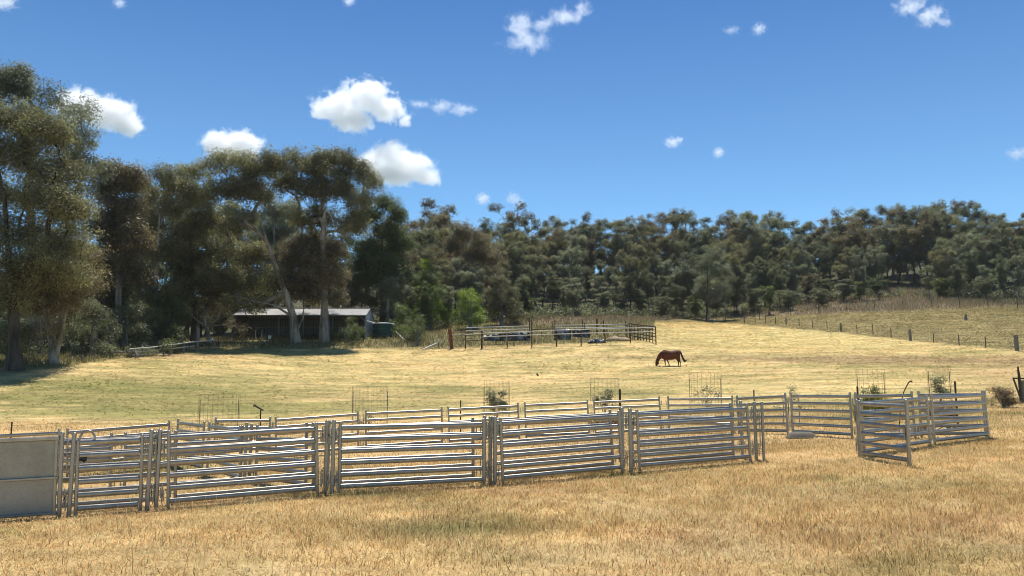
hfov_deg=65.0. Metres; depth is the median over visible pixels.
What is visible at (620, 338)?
soil mound
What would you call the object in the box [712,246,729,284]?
gum tree
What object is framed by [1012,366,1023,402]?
strainer post
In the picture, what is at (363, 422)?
sapling
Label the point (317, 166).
gum tree
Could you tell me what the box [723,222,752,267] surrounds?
gum tree
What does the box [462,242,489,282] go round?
gum tree
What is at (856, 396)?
steel hurdle
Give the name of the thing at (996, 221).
gum tree
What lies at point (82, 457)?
gate
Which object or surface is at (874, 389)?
sapling
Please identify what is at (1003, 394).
dead bush
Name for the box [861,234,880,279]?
gum tree
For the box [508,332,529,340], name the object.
plastic sheet
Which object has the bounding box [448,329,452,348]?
slab post
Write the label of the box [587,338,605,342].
plastic heap
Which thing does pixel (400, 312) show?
bush
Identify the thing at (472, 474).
steel hurdle
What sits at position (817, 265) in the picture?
gum tree
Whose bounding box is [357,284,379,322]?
gum tree
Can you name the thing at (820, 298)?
gum tree
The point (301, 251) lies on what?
gum tree
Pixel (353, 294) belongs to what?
gum tree
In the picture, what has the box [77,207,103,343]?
gum tree
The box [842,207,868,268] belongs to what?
gum tree
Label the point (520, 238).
gum tree
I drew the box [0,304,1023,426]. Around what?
mown hay
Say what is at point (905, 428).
swing gate
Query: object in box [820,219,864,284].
gum tree
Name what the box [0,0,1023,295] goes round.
sky
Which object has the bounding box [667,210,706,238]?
gum tree
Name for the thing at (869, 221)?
gum tree
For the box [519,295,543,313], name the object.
gum tree
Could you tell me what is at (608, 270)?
gum tree
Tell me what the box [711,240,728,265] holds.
gum tree
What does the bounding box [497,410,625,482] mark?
steel hurdle
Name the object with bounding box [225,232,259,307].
gum tree
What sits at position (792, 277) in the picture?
gum tree
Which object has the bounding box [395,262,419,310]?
gum tree
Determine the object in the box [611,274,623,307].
gum tree
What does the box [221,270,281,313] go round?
tree
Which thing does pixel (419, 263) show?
gum tree
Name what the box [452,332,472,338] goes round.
rail fence
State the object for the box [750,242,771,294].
gum tree
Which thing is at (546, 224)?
gum tree
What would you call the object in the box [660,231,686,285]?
gum tree
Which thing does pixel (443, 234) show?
gum tree
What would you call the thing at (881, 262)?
gum tree
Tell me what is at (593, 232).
gum tree
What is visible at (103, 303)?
gum tree
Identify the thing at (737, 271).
gum tree
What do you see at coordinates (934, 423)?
steel hurdle
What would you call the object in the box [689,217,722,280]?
gum tree
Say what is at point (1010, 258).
gum tree
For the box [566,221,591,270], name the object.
gum tree
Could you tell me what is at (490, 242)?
gum tree
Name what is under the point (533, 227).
gum tree
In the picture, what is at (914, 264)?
gum tree
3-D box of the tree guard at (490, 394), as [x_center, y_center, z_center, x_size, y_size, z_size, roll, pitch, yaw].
[-0.561,4.362,29.182,0.938,1.925,0.931,0,-7,0]
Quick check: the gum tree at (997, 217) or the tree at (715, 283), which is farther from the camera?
the gum tree at (997, 217)
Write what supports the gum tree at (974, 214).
on the ground at (280, 400)
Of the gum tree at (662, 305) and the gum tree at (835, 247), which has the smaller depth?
the gum tree at (662, 305)
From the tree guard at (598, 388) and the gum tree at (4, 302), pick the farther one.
the gum tree at (4, 302)
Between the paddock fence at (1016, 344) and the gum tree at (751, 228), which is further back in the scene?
the gum tree at (751, 228)
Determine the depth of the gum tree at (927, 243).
173.56 m
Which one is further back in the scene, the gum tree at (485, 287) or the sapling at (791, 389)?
the gum tree at (485, 287)
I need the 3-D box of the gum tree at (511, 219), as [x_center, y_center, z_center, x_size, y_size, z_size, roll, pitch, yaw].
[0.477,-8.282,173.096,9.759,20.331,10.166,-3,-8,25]
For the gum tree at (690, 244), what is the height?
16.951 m
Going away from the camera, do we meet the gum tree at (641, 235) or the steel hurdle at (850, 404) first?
the steel hurdle at (850, 404)
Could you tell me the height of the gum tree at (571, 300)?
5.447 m
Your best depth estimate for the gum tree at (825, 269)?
170.44 m
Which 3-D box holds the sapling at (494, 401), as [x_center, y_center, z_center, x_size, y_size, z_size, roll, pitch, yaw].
[-0.512,4.445,29.168,1.060,1.658,0.988,0,-7,0]
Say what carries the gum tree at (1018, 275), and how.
on the ground at (280, 400)
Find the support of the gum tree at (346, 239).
on the ground at (280, 400)
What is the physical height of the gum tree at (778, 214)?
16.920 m
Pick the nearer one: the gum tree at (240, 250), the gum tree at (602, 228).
the gum tree at (240, 250)
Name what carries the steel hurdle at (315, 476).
on the ground at (280, 400)
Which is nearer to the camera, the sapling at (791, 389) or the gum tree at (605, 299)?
the sapling at (791, 389)
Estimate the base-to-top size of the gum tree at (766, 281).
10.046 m
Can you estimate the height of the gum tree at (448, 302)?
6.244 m
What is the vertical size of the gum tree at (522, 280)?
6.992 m
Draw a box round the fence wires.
[0,386,949,437]
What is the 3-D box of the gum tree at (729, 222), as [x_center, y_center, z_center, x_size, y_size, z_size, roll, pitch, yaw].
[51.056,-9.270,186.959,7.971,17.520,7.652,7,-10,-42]
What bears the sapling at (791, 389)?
on the ground at (280, 400)
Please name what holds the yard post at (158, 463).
on the ground at (280, 400)
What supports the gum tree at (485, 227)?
on the ground at (280, 400)
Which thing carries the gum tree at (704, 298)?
on the ground at (280, 400)
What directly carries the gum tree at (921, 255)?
on the ground at (280, 400)
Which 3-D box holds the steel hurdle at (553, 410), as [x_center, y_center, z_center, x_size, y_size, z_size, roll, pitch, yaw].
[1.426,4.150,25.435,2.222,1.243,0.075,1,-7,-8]
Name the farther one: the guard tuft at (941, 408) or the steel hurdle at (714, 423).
the guard tuft at (941, 408)
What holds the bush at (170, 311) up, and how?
on the ground at (280, 400)
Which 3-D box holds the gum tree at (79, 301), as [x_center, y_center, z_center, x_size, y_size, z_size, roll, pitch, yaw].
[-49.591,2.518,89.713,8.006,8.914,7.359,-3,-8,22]
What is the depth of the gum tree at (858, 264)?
167.77 m
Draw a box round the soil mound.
[606,336,629,340]
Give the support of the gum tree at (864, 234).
on the ground at (280, 400)
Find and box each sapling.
[356,408,375,431]
[485,388,508,417]
[593,389,613,412]
[693,384,721,407]
[772,384,804,424]
[860,384,880,406]
[930,374,952,400]
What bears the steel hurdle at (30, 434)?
on the ground at (280, 400)
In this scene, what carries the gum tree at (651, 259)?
on the ground at (280, 400)
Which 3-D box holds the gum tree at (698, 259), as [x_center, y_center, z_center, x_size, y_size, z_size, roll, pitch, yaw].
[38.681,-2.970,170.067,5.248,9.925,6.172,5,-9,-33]
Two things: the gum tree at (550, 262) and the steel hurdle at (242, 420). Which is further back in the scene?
the gum tree at (550, 262)
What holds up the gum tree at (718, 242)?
on the ground at (280, 400)
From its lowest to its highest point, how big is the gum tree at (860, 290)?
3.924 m
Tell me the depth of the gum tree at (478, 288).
117.70 m
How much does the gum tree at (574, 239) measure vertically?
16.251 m
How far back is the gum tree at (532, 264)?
152.52 m
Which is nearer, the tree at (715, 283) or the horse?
the horse
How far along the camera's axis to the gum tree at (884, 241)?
177.17 m
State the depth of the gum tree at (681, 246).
161.68 m
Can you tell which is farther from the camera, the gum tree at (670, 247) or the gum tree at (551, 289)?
the gum tree at (670, 247)
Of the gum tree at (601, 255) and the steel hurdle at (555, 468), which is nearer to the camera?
the steel hurdle at (555, 468)
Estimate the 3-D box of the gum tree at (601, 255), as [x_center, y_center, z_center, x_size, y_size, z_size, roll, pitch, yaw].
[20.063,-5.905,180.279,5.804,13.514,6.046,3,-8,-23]
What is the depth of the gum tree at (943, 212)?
192.06 m
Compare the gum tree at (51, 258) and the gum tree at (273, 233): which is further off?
the gum tree at (273, 233)
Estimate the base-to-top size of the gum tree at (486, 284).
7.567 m
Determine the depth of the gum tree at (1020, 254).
167.73 m
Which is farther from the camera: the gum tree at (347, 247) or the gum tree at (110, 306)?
the gum tree at (347, 247)
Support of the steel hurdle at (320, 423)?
on the ground at (280, 400)
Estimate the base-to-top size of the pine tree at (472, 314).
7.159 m
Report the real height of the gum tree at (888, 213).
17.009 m
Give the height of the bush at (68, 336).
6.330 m
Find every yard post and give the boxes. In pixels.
[62,432,80,515]
[142,429,156,508]
[150,429,165,507]
[240,422,250,476]
[247,424,254,475]
[320,420,331,493]
[322,420,330,490]
[326,420,338,493]
[480,415,487,480]
[485,416,492,483]
[490,416,499,483]
[618,407,626,467]
[625,408,634,471]
[737,401,745,454]
[751,401,759,459]
[759,402,764,459]
[853,399,863,456]
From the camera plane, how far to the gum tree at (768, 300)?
136.18 m
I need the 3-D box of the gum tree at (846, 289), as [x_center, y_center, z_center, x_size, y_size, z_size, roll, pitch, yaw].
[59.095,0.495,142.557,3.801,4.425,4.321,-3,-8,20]
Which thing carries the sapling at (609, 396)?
on the ground at (280, 400)
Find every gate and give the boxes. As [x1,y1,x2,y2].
[73,430,147,515]
[857,399,911,464]
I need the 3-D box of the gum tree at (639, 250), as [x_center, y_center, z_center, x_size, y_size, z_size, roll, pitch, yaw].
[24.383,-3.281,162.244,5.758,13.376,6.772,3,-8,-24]
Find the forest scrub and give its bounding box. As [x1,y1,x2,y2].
[373,279,1023,330]
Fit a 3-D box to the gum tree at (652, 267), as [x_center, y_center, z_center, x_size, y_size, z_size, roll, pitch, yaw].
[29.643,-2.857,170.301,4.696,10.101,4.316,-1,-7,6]
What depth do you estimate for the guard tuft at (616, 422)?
29.13 m
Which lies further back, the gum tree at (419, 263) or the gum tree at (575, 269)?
the gum tree at (575, 269)
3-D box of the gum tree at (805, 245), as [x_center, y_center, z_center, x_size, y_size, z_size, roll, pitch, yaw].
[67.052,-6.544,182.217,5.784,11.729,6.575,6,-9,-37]
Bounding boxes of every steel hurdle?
[0,428,60,475]
[56,431,162,507]
[57,433,115,489]
[65,420,172,476]
[120,426,243,486]
[162,422,322,507]
[170,422,314,497]
[175,419,206,467]
[206,422,243,476]
[212,416,272,455]
[254,422,308,483]
[273,411,360,451]
[334,418,488,493]
[335,417,477,483]
[363,407,444,445]
[446,402,521,442]
[492,409,615,475]
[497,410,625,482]
[522,399,589,437]
[591,396,663,432]
[627,403,736,466]
[633,404,753,470]
[665,395,735,431]
[735,392,789,434]
[788,392,854,437]
[852,391,918,437]
[859,393,931,455]
[916,390,986,437]
[929,390,989,444]
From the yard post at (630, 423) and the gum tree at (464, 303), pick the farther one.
the gum tree at (464, 303)
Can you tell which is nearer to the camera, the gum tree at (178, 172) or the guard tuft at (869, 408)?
the guard tuft at (869, 408)
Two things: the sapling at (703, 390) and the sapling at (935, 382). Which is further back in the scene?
the sapling at (703, 390)
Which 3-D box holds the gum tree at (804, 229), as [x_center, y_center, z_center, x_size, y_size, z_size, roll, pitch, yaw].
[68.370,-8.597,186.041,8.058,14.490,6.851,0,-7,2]
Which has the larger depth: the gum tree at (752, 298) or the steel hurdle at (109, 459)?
the gum tree at (752, 298)
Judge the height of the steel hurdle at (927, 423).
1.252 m
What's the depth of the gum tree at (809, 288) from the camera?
146.20 m
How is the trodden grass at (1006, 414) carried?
on the ground at (280, 400)
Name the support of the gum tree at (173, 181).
on the ground at (280, 400)
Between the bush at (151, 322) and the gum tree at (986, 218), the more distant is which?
the gum tree at (986, 218)
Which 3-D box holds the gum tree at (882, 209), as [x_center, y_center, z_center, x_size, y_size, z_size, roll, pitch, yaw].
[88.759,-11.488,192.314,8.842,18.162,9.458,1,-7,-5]
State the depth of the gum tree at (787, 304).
139.02 m
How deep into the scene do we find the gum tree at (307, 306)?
116.74 m
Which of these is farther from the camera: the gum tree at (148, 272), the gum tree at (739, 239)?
the gum tree at (739, 239)
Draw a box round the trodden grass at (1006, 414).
[0,397,1023,483]
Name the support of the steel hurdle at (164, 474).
on the ground at (280, 400)
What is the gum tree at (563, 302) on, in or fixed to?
on the ground at (280, 400)
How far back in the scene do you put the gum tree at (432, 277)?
107.71 m
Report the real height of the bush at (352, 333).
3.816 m
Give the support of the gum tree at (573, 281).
on the ground at (280, 400)
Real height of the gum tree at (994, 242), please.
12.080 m
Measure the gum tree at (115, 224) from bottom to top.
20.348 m
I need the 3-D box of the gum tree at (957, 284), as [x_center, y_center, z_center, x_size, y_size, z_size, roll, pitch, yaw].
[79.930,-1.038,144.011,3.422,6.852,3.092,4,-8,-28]
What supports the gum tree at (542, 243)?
on the ground at (280, 400)
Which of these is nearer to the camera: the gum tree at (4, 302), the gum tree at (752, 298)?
the gum tree at (4, 302)
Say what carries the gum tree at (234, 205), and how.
on the ground at (280, 400)
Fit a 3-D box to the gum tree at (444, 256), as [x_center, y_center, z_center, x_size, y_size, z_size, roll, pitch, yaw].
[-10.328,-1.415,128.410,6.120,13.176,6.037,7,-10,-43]
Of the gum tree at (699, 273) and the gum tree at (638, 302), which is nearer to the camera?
the gum tree at (638, 302)
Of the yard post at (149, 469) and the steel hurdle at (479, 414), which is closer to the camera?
the yard post at (149, 469)
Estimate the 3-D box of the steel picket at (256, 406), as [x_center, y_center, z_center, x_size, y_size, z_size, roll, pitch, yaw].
[-7.932,4.354,25.049,0.352,1.459,0.068,0,-7,0]
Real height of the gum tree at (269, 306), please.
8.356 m
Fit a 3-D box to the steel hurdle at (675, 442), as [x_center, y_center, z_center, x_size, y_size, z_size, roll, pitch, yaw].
[3.594,2.907,15.771,2.773,1.255,0.075,3,-8,-22]
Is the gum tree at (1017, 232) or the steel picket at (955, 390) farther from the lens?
the gum tree at (1017, 232)
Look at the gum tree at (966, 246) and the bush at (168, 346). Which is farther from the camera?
the gum tree at (966, 246)
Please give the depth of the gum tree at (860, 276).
145.28 m
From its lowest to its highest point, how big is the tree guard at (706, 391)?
1.912 m
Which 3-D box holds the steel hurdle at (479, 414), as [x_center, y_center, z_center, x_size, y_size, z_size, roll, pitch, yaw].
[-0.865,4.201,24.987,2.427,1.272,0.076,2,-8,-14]
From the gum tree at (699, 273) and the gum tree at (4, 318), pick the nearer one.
the gum tree at (4, 318)
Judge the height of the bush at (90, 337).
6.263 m
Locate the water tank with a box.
[372,322,393,336]
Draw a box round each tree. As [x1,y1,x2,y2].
[0,53,121,355]
[0,94,108,370]
[0,237,116,363]
[0,258,14,317]
[0,303,28,321]
[2,307,71,344]
[14,223,77,348]
[51,289,98,338]
[74,153,162,349]
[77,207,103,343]
[83,273,115,341]
[96,277,134,338]
[97,284,138,343]
[121,175,172,343]
[121,304,148,341]
[122,157,200,345]
[131,235,178,307]
[139,307,197,340]
[158,214,223,341]
[159,161,219,339]
[167,200,242,333]
[171,145,304,343]
[181,296,218,337]
[188,280,261,342]
[199,254,226,337]
[211,194,257,331]
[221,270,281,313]
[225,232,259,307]
[230,163,303,307]
[241,276,283,307]
[244,197,301,307]
[245,230,284,291]
[252,141,387,342]
[264,229,352,338]
[267,198,306,307]
[293,231,319,307]
[296,208,349,307]
[317,275,373,307]
[326,226,356,290]
[332,271,364,307]
[340,240,373,307]
[344,192,422,321]
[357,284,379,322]
[367,274,415,322]
[372,230,423,306]
[390,304,409,322]
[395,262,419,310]
[397,247,437,307]
[400,225,446,264]
[401,197,457,253]
[401,288,421,324]
[403,224,444,257]
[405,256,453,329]
[409,246,429,291]
[409,249,450,315]
[412,280,446,329]
[415,210,451,250]
[418,220,470,313]
[421,264,452,303]
[424,238,464,297]
[435,205,460,268]
[437,227,462,301]
[437,284,460,326]
[440,217,508,292]
[448,217,495,259]
[448,256,463,309]
[450,258,477,320]
[451,244,471,303]
[453,286,488,329]
[455,296,479,320]
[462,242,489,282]
[464,267,487,305]
[465,225,498,262]
[476,230,523,279]
[479,223,506,248]
[480,273,506,316]
[481,266,496,305]
[481,273,532,325]
[482,261,511,293]
[487,201,534,251]
[490,223,529,272]
[501,233,526,279]
[506,284,527,312]
[507,242,525,300]
[512,230,543,283]
[513,240,543,301]
[513,275,531,303]
[516,216,544,254]
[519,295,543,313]
[520,233,549,303]
[522,218,549,290]
[524,264,543,305]
[535,256,550,306]
[538,236,561,298]
[540,214,577,284]
[540,217,571,281]
[541,267,568,306]
[544,225,566,272]
[548,251,572,303]
[558,224,594,295]
[558,278,572,308]
[560,283,582,314]
[565,245,591,292]
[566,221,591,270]
[569,267,586,308]
[571,231,598,294]
[572,210,602,276]
[579,257,595,300]
[588,275,603,307]
[589,219,610,288]
[590,287,613,312]
[591,231,610,273]
[592,260,607,302]
[598,231,622,295]
[602,217,628,268]
[602,255,619,303]
[609,293,629,310]
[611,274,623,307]
[612,222,644,293]
[613,214,636,275]
[614,218,655,290]
[615,253,644,309]
[616,241,646,302]
[632,250,655,300]
[632,289,647,310]
[635,211,671,254]
[637,228,654,276]
[637,268,656,309]
[642,252,661,295]
[648,296,674,317]
[649,236,674,288]
[650,218,680,275]
[656,258,673,287]
[656,265,679,312]
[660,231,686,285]
[663,207,700,285]
[663,283,686,309]
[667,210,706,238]
[667,237,697,288]
[671,252,700,309]
[677,217,709,280]
[684,252,703,281]
[686,295,703,318]
[687,247,739,319]
[687,268,703,307]
[688,229,711,276]
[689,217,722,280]
[699,245,724,288]
[701,275,715,307]
[704,224,727,246]
[707,240,726,288]
[709,298,722,314]
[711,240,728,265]
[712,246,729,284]
[715,212,746,251]
[715,245,749,309]
[716,209,760,266]
[718,282,736,313]
[722,234,761,292]
[722,251,745,293]
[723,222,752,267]
[727,281,742,310]
[731,210,772,281]
[742,270,763,309]
[744,281,761,309]
[746,257,779,306]
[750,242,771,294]
[751,213,781,243]
[758,218,789,262]
[759,285,775,314]
[761,210,790,245]
[764,226,787,273]
[767,265,788,307]
[768,247,780,284]
[774,290,797,310]
[776,241,801,288]
[777,218,809,275]
[782,260,799,290]
[784,234,810,276]
[790,220,820,253]
[792,247,806,290]
[796,234,821,275]
[798,252,818,288]
[799,272,819,298]
[803,220,829,278]
[807,241,826,280]
[809,288,830,306]
[812,222,838,273]
[813,225,840,274]
[813,244,835,281]
[815,207,867,265]
[815,278,834,295]
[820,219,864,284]
[829,218,861,260]
[831,255,853,298]
[834,244,857,279]
[834,279,854,301]
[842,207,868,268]
[842,245,862,283]
[843,222,877,279]
[849,254,869,299]
[850,281,870,300]
[854,207,883,253]
[856,247,886,294]
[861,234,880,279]
[864,223,898,281]
[865,276,887,297]
[867,244,888,290]
[868,205,902,274]
[870,220,897,281]
[874,224,917,284]
[879,205,909,274]
[886,202,914,273]
[892,208,933,281]
[900,209,935,282]
[905,205,929,276]
[915,204,960,249]
[918,264,939,296]
[919,224,949,278]
[927,198,963,231]
[927,245,956,295]
[930,202,948,273]
[932,238,959,270]
[932,278,950,297]
[935,211,964,259]
[935,265,966,293]
[938,197,975,260]
[942,250,968,294]
[947,228,981,282]
[948,264,970,299]
[953,206,990,282]
[956,229,984,282]
[958,247,980,292]
[961,201,985,232]
[968,226,995,279]
[970,233,996,279]
[970,276,994,298]
[976,265,996,295]
[977,209,996,240]
[980,213,1009,246]
[981,221,1012,273]
[983,221,1014,280]
[986,234,1013,285]
[987,213,1019,271]
[988,253,1014,296]
[1001,246,1021,278]
[1004,254,1023,296]
[1008,221,1023,267]
[1012,235,1023,279]
[1017,248,1023,284]
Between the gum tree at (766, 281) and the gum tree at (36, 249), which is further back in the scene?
the gum tree at (766, 281)
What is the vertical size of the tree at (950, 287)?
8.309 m
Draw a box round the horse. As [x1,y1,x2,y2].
[655,350,686,365]
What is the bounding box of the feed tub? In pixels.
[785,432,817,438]
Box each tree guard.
[197,394,239,439]
[351,386,387,434]
[484,381,508,428]
[590,378,618,423]
[688,373,722,414]
[781,398,799,425]
[855,369,886,408]
[926,366,951,415]
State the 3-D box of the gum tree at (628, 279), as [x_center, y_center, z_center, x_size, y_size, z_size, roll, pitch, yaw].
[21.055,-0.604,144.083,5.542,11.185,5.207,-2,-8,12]
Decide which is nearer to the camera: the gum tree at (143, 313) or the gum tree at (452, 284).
the gum tree at (143, 313)
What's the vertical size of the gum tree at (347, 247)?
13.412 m
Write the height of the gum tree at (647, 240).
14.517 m
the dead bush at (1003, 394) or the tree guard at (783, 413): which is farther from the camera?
the dead bush at (1003, 394)
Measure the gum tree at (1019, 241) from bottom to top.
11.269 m
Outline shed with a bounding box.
[233,305,373,338]
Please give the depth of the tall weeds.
106.26 m
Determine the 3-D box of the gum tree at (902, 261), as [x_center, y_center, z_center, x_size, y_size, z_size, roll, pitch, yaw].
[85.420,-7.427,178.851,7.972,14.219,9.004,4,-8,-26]
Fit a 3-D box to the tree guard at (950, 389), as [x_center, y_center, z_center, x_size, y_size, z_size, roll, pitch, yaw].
[14.681,3.603,27.566,0.747,1.853,0.740,0,-7,0]
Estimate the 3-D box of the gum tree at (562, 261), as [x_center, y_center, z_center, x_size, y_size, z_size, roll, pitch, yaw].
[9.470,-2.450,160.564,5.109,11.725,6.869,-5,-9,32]
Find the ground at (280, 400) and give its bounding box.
[0,260,1023,575]
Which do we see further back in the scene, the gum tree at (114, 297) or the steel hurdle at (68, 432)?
the gum tree at (114, 297)
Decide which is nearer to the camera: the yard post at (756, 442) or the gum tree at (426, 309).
the yard post at (756, 442)
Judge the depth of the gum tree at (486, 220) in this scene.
162.67 m
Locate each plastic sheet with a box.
[483,333,505,340]
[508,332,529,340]
[554,329,570,339]
[572,330,589,337]
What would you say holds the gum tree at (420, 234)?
on the ground at (280, 400)
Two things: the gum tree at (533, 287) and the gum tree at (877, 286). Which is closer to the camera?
the gum tree at (533, 287)
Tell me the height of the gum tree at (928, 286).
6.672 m
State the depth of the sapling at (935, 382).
27.55 m
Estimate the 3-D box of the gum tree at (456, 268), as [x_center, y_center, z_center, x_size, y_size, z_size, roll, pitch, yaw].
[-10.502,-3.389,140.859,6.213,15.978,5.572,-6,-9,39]
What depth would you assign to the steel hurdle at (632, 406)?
25.64 m
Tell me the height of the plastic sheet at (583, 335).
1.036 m
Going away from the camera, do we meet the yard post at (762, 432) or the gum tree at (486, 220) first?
the yard post at (762, 432)
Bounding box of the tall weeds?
[0,281,1023,368]
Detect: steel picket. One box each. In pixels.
[253,404,263,436]
[954,381,958,427]
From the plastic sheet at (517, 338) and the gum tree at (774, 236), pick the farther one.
the gum tree at (774, 236)
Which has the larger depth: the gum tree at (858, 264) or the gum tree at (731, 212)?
the gum tree at (731, 212)
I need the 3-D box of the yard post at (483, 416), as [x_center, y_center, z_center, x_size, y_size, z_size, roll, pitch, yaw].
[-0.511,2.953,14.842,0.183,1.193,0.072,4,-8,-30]
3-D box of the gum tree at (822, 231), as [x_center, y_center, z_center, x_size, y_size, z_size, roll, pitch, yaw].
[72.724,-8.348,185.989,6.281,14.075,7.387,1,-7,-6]
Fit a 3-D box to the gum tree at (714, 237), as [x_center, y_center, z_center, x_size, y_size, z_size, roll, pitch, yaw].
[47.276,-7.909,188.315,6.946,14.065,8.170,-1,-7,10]
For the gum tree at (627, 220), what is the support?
on the ground at (280, 400)
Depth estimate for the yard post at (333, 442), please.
13.08 m
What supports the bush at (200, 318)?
on the ground at (280, 400)
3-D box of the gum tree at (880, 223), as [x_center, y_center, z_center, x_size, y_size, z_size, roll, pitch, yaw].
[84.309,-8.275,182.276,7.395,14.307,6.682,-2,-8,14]
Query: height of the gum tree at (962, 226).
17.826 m
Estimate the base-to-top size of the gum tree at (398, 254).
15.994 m
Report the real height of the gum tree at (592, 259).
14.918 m
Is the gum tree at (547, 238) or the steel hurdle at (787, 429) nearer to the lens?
the steel hurdle at (787, 429)
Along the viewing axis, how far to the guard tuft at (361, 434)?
27.84 m
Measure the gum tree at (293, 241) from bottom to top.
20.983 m
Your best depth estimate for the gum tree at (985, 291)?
141.21 m
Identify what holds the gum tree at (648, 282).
on the ground at (280, 400)
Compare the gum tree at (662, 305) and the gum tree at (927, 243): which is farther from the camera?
the gum tree at (927, 243)
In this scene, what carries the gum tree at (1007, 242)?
on the ground at (280, 400)
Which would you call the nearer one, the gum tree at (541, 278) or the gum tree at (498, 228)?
the gum tree at (541, 278)
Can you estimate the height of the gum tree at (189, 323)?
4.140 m
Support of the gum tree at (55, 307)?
on the ground at (280, 400)
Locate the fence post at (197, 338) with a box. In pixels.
[195,328,199,350]
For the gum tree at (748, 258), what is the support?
on the ground at (280, 400)
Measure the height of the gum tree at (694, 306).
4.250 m
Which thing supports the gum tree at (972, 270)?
on the ground at (280, 400)
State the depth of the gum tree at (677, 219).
185.34 m
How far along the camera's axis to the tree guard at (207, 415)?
26.34 m
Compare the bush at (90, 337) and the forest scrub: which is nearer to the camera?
the bush at (90, 337)
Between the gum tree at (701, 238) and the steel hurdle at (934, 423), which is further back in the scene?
the gum tree at (701, 238)
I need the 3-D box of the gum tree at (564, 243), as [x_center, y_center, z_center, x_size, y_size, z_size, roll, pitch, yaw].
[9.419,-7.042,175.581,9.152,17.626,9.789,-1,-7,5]
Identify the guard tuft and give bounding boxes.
[352,430,389,435]
[589,420,617,423]
[844,390,892,420]
[924,406,955,416]
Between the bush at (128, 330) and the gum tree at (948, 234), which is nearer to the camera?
the bush at (128, 330)
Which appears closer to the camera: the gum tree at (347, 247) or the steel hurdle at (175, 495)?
the steel hurdle at (175, 495)
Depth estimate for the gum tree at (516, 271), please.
146.88 m
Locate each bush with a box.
[0,319,48,359]
[19,316,71,351]
[52,293,112,348]
[57,299,122,354]
[89,340,158,358]
[94,299,156,350]
[120,306,173,347]
[132,323,189,354]
[140,291,193,342]
[174,297,230,328]
[202,307,234,336]
[331,314,367,342]
[390,302,413,331]
[390,312,431,343]
[783,280,822,300]
[985,385,1021,406]
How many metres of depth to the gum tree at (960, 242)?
174.34 m
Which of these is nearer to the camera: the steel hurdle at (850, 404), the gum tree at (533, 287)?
the steel hurdle at (850, 404)
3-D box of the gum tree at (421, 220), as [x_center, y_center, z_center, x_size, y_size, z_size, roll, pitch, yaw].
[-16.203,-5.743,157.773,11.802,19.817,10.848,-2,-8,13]
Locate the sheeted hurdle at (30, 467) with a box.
[0,431,68,518]
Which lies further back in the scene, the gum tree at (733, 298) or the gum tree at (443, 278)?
the gum tree at (733, 298)
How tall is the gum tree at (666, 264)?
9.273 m
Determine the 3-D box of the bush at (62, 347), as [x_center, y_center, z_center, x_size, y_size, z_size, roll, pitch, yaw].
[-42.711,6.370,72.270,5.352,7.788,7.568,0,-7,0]
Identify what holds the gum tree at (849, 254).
on the ground at (280, 400)
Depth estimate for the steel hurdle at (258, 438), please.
15.06 m
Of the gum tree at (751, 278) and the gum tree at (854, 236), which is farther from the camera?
the gum tree at (854, 236)
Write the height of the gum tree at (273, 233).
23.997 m
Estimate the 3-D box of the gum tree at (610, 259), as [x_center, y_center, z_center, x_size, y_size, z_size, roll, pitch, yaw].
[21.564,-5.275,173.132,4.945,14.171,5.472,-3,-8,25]
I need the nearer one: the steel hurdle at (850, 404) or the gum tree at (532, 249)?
the steel hurdle at (850, 404)
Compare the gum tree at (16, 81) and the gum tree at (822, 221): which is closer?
the gum tree at (16, 81)
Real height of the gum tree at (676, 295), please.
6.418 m
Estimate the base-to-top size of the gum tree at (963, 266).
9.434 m
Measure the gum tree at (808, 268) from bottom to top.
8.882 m
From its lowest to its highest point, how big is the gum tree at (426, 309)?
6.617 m
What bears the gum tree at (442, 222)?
on the ground at (280, 400)
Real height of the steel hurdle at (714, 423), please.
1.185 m
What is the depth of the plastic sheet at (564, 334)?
88.05 m
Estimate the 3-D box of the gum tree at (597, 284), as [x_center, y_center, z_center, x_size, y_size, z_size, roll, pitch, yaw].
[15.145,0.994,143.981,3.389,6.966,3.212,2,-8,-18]
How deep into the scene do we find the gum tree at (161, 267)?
109.28 m
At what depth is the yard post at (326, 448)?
13.10 m
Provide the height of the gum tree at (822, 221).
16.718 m
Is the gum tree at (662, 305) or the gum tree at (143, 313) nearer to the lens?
the gum tree at (143, 313)
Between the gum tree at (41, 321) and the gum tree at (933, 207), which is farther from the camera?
the gum tree at (933, 207)
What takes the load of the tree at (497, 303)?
on the ground at (280, 400)
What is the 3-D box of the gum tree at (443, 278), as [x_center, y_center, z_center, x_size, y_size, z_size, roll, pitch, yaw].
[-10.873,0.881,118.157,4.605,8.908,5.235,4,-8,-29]
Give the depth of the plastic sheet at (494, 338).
86.00 m
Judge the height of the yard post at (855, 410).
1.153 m
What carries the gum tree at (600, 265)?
on the ground at (280, 400)
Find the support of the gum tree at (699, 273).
on the ground at (280, 400)
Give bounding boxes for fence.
[129,340,214,357]
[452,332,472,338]
[465,318,654,348]
[629,323,656,343]
[707,314,1018,350]
[759,300,1017,319]
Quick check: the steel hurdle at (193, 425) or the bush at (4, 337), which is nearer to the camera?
the steel hurdle at (193, 425)
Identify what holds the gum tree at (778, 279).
on the ground at (280, 400)

